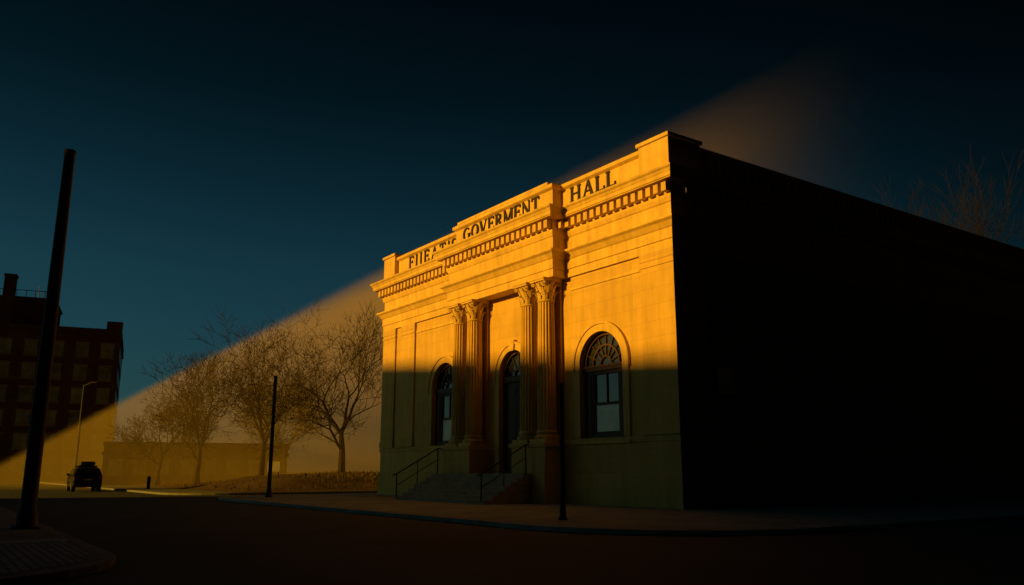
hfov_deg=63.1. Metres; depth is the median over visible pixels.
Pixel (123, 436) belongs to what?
bare tree
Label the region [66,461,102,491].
parked car
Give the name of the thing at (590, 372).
window frame
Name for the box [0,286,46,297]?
roof railing
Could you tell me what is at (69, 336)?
building
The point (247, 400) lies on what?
bare tree
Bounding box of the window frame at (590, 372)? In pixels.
[583,332,624,437]
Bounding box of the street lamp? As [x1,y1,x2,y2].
[74,382,97,467]
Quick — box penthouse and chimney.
[0,273,122,331]
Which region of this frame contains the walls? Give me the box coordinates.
[102,441,288,484]
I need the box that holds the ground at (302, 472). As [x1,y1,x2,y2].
[287,472,377,473]
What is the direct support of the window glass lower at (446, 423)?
in the government hall
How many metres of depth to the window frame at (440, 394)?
43.89 m
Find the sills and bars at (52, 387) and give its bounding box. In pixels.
[0,337,114,473]
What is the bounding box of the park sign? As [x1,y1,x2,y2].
[267,461,279,477]
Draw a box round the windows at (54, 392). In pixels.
[0,339,121,472]
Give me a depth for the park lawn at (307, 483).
58.46 m
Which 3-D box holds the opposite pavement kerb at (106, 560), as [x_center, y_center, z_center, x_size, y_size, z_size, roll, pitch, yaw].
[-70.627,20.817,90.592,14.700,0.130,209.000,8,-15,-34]
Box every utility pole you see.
[10,149,75,528]
[265,376,277,496]
[558,383,566,519]
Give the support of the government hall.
on the pavement at (623, 517)
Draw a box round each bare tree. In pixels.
[107,373,221,484]
[139,346,258,484]
[186,307,342,475]
[226,291,382,471]
[232,374,347,449]
[870,146,1023,243]
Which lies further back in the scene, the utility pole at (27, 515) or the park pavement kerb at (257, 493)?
the park pavement kerb at (257, 493)
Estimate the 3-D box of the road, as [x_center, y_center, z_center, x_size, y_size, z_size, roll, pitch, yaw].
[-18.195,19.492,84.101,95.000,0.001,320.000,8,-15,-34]
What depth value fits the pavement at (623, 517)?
26.73 m
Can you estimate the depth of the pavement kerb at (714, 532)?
20.87 m
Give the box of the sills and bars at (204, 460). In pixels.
[106,459,282,474]
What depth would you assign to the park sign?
60.13 m
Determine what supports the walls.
on the park pavement at (158, 489)
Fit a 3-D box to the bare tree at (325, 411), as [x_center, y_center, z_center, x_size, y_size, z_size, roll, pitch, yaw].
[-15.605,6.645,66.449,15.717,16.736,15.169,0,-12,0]
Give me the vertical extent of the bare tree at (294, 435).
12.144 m
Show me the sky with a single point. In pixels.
(242, 157)
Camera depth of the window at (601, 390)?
33.70 m
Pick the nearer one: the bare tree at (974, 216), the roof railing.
the bare tree at (974, 216)
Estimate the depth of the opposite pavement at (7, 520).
16.91 m
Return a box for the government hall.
[370,131,1023,508]
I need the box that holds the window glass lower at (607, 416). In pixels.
[596,404,619,431]
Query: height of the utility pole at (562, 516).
3.720 m
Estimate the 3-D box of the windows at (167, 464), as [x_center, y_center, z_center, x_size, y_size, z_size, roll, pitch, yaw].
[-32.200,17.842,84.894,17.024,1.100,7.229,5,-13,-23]
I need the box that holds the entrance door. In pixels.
[503,351,519,472]
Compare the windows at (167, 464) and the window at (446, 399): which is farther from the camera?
the windows at (167, 464)
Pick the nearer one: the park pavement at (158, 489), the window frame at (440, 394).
the window frame at (440, 394)
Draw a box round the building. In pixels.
[0,323,123,482]
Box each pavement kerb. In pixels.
[0,507,115,584]
[40,482,376,494]
[218,493,1023,535]
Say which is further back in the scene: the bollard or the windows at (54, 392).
the windows at (54, 392)
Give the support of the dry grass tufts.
on the park lawn at (307, 483)
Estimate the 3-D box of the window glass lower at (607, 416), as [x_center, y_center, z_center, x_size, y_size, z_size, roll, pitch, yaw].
[3.839,5.029,33.239,0.010,1.300,1.600,8,-15,-34]
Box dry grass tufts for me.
[136,470,378,490]
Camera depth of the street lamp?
77.99 m
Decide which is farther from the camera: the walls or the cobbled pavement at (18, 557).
the walls
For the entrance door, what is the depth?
38.69 m
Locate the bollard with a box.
[146,476,150,488]
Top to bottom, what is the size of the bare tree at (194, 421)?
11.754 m
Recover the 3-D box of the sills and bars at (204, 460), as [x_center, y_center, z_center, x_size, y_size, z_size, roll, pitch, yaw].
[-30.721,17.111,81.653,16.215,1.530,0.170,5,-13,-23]
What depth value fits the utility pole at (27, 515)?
19.98 m
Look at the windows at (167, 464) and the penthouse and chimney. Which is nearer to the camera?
the windows at (167, 464)
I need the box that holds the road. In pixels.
[0,483,1023,584]
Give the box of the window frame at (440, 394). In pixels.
[435,363,451,445]
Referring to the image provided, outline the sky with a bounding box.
[0,0,1023,471]
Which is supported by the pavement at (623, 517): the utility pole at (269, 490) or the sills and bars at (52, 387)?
the utility pole at (269, 490)
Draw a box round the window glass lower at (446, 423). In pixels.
[442,420,450,440]
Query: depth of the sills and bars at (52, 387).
106.76 m
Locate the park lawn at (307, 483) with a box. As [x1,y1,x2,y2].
[133,471,377,491]
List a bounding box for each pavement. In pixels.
[0,509,100,575]
[0,541,92,574]
[47,482,376,492]
[223,493,1023,529]
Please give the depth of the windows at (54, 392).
106.68 m
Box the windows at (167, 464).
[108,461,281,472]

